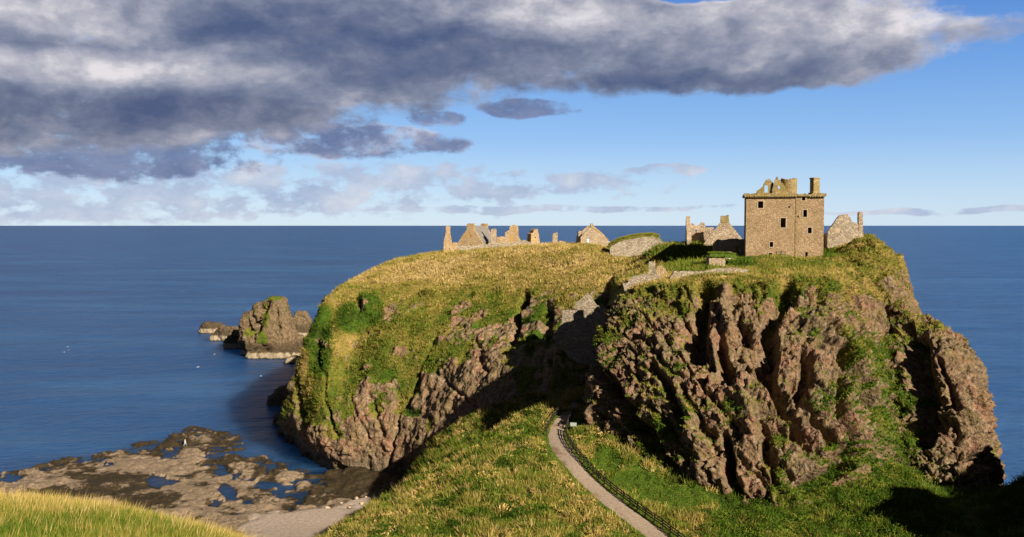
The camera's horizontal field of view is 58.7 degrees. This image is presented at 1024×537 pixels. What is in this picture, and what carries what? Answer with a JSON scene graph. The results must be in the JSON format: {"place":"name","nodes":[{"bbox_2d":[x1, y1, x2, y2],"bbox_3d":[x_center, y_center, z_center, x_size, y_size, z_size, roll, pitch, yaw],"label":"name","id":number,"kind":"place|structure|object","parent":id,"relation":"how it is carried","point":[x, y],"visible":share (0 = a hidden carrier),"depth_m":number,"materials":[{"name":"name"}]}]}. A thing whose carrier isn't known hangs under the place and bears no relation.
{"place":"outdoors","nodes":[
{"label":"outdoors","id":0,"kind":"place"},
{"bbox_2d":[0,512,178,536],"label":"knoll","id":1,"kind":"structure","parent":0,"point":[51,520],"depth_m":27.30,"materials":[{"name":"green plant"}]},
{"bbox_2d":[0,484,269,536],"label":"grass","id":2,"kind":"structure","parent":1,"relation":"on","point":[99,517],"depth_m":27.86,"materials":[{"name":"green plant"}]},
{"bbox_2d":[0,425,408,536],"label":"rocky shore","id":3,"kind":"structure","parent":0,"point":[194,491],"depth_m":193.70,"materials":[{"name":"stone"}]},
{"bbox_2d":[276,246,621,473],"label":"headland","id":4,"kind":"structure","parent":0,"point":[386,439],"depth_m":204.36,"materials":[{"name":"brown stone"}]},
{"bbox_2d":[280,241,633,437],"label":"grass","id":5,"kind":"structure","parent":4,"relation":"on","point":[603,251],"depth_m":220.62,"materials":[{"name":"green plant"}]},
{"bbox_2d":[0,226,1023,513],"bbox_3d":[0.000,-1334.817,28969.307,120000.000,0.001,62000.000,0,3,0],"label":"sea","id":6,"kind":"structure","parent":0,"point":[104,344],"depth_m":581.80,"materials":[{"name":"liquid"}]},
{"bbox_2d":[199,321,221,333],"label":"skerry rock","id":7,"kind":"object","parent":6,"relation":"in","point":[208,327],"visible":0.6,"depth_m":468.76,"materials":[{"name":"brown stone"}]},
{"bbox_2d":[209,324,238,340],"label":"skerry rock","id":8,"kind":"object","parent":6,"relation":"in","point":[221,332],"visible":0.49,"depth_m":439.31,"materials":[{"name":"brown stone"}]},
{"bbox_2d":[222,329,240,348],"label":"skerry rock","id":9,"kind":"object","parent":6,"relation":"in","point":[230,341],"visible":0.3,"depth_m":410.24,"materials":[{"name":"brown stone"}]},
{"bbox_2d":[238,295,302,355],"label":"sea stack","id":10,"kind":"object","parent":6,"relation":"in","point":[266,324],"visible":0.94,"depth_m":385.10,"materials":[{"name":"brown stone"}]},
{"bbox_2d":[245,348,300,358],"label":"skerry rock","id":11,"kind":"object","parent":6,"relation":"in","point":[284,353],"visible":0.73,"depth_m":379.98,"materials":[{"name":"beige stone"}]},
{"bbox_2d":[272,410,280,424],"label":"foot rock","id":12,"kind":"object","parent":6,"relation":"in","point":[276,416],"visible":0.13,"depth_m":254.20,"materials":[{"name":"brown stone"}]},
{"bbox_2d":[266,384,287,405],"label":"foot rock","id":13,"kind":"object","parent":6,"relation":"in","point":[277,396],"visible":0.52,"depth_m":281.50,"materials":[{"name":"brown stone"}]},
{"bbox_2d":[283,355,298,363],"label":"skerry rock","id":14,"kind":"object","parent":6,"relation":"in","point":[292,359],"visible":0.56,"depth_m":366.56,"materials":[{"name":"beige stone"}]},
{"bbox_2d":[293,310,312,335],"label":"skerry rock","id":15,"kind":"object","parent":6,"relation":"in","point":[303,321],"visible":0.57,"depth_m":451.64,"materials":[{"name":"brown stone"}]},
{"bbox_2d":[0,0,1023,225],"label":"sky","id":16,"kind":"structure","parent":0,"point":[113,112],"materials":[{"name":"blue"}]},
{"bbox_2d":[548,415,668,536],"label":"path","id":17,"kind":"structure","parent":0,"point":[561,449],"depth_m":120.69,"materials":[{"name":"beige gravel"}]},
{"bbox_2d":[439,235,876,307],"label":"plateau","id":18,"kind":"structure","parent":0,"point":[613,293],"depth_m":171.21,"materials":[{"name":"green plant"}]},
{"bbox_2d":[443,226,457,250],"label":"chimney stack","id":19,"kind":"object","parent":18,"relation":"on","point":[447,243],"visible":0.62,"depth_m":270.97,"materials":[{"name":"beige stone"}]},
{"bbox_2d":[457,223,490,248],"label":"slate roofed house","id":20,"kind":"structure","parent":18,"relation":"on","point":[473,234],"depth_m":270.35,"materials":[{"name":"beige stone"}]},
{"bbox_2d":[491,228,496,243],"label":"wall pier","id":21,"kind":"structure","parent":18,"relation":"on","point":[493,236],"depth_m":268.86,"materials":[{"name":"beige stone"}]},
{"bbox_2d":[458,240,537,249],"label":"boundary wall","id":22,"kind":"structure","parent":18,"relation":"on","point":[497,244],"depth_m":265.94,"materials":[{"name":"beige stone"}]},
{"bbox_2d":[497,225,520,242],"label":"broken wall","id":23,"kind":"structure","parent":18,"relation":"on","point":[511,234],"depth_m":268.87,"materials":[{"name":"beige stone"}]},
{"bbox_2d":[527,229,539,242],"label":"broken pinnacle","id":24,"kind":"object","parent":18,"relation":"on","point":[532,235],"visible":0.58,"depth_m":267.97,"materials":[{"name":"beige stone"}]},
{"bbox_2d":[552,232,557,242],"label":"wall pier","id":25,"kind":"structure","parent":18,"relation":"on","point":[554,237],"depth_m":266.88,"materials":[{"name":"beige stone"}]},
{"bbox_2d":[552,293,609,368],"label":"gatehouse wall","id":26,"kind":"structure","parent":18,"relation":"on","point":[574,334],"depth_m":173.54,"materials":[{"name":"beige stone"}]},
{"bbox_2d":[576,223,609,245],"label":"gabled chapel","id":27,"kind":"structure","parent":18,"relation":"on","point":[591,233],"depth_m":248.90,"materials":[{"name":"beige stone"}]},
{"bbox_2d":[606,232,661,256],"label":"vaulted cellar","id":28,"kind":"object","parent":18,"relation":"on","point":[633,244],"visible":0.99,"depth_m":228.31,"materials":[{"name":"beige stone"}]},
{"bbox_2d":[481,233,879,290],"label":"grass","id":29,"kind":"structure","parent":18,"relation":"on","point":[685,256],"depth_m":177.84,"materials":[{"name":"green plant"}]},
{"bbox_2d":[686,215,741,245],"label":"ruined hall","id":30,"kind":"structure","parent":18,"relation":"on","point":[724,229],"depth_m":204.40,"materials":[{"name":"beige stone"}]},
{"bbox_2d":[703,251,738,266],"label":"wall stub","id":31,"kind":"object","parent":18,"relation":"on","point":[717,257],"depth_m":166.13,"materials":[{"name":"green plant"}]},
{"bbox_2d":[713,238,743,256],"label":"arched wall","id":32,"kind":"structure","parent":18,"relation":"on","point":[726,245],"depth_m":189.99,"materials":[{"name":"brown stone"}]},
{"bbox_2d":[742,177,825,256],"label":"tower keep","id":33,"kind":"structure","parent":18,"relation":"on","point":[786,218],"depth_m":178.36,"materials":[{"name":"stone"}]},
{"bbox_2d":[757,200,763,208],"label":"window","id":34,"kind":"structure","parent":33,"relation":"in","point":[760,203],"depth_m":181.03,"materials":[{"name":"stone"}]},
{"bbox_2d":[769,241,773,247],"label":"window","id":35,"kind":"structure","parent":33,"relation":"in","point":[771,243],"depth_m":179.06,"materials":[{"name":"stone"}]},
{"bbox_2d":[780,217,786,227],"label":"window","id":36,"kind":"structure","parent":33,"relation":"in","point":[783,220],"depth_m":180.73,"materials":[{"name":"stone"}]},
{"bbox_2d":[802,209,807,217],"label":"window","id":37,"kind":"structure","parent":33,"relation":"in","point":[804,211],"depth_m":178.77,"materials":[{"name":"stone"}]},
{"bbox_2d":[807,227,812,233],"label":"window","id":38,"kind":"structure","parent":33,"relation":"in","point":[809,229],"depth_m":177.84,"materials":[{"name":"stone"}]},
{"bbox_2d":[823,212,862,248],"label":"gabled ruin","id":39,"kind":"object","parent":18,"relation":"on","point":[844,229],"visible":0.64,"depth_m":183.89,"materials":[{"name":"stone"}]},
{"bbox_2d":[337,390,1023,536],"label":"isthmus","id":40,"kind":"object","parent":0,"point":[615,478],"visible":0.19,"depth_m":119.28,"materials":[{"name":"green plant"}]},
{"bbox_2d":[545,407,557,435],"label":"hand railing","id":41,"kind":"object","parent":40,"relation":"on","point":[550,419],"visible":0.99,"depth_m":144.87,"materials":[{"name":"wood"}]},
{"bbox_2d":[560,396,582,416],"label":"stairway","id":42,"kind":"object","parent":40,"relation":"on","point":[573,404],"visible":0.16,"depth_m":153.03,"materials":[{"name":"stone"}]},
{"bbox_2d":[567,409,575,427],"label":"hand railing","id":43,"kind":"object","parent":40,"relation":"on","point":[568,419],"visible":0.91,"depth_m":145.03,"materials":[{"name":"brown wood"}]},
{"bbox_2d":[570,422,576,429],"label":"information board","id":44,"kind":"object","parent":40,"relation":"on","point":[573,423],"visible":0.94,"depth_m":140.77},
{"bbox_2d":[565,424,685,536],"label":"path fence","id":45,"kind":"object","parent":40,"relation":"on","point":[588,463],"visible":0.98,"depth_m":115.40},
{"bbox_2d":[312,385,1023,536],"bbox_3d":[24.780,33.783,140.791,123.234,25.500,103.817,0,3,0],"label":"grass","id":46,"kind":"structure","parent":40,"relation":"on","point":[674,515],"depth_m":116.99,"materials":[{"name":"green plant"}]},
{"bbox_2d":[581,238,1006,510],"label":"cliff","id":47,"kind":"structure","parent":0,"point":[962,424],"depth_m":130.80,"materials":[{"name":"brown stone"}]},
{"bbox_2d":[623,261,667,293],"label":"lodge ruin","id":48,"kind":"object","parent":47,"relation":"on","point":[661,271],"visible":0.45,"depth_m":157.78,"materials":[{"name":"beige stone"}]},
{"bbox_2d":[669,267,747,278],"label":"edge wall","id":49,"kind":"structure","parent":47,"relation":"on","point":[674,274],"depth_m":153.77,"materials":[{"name":"beige stone"}]},
{"bbox_2d":[583,237,1002,509],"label":"grass","id":50,"kind":"structure","parent":47,"relation":"on","point":[824,273],"depth_m":136.89,"materials":[{"name":"green plant"}]}
]}

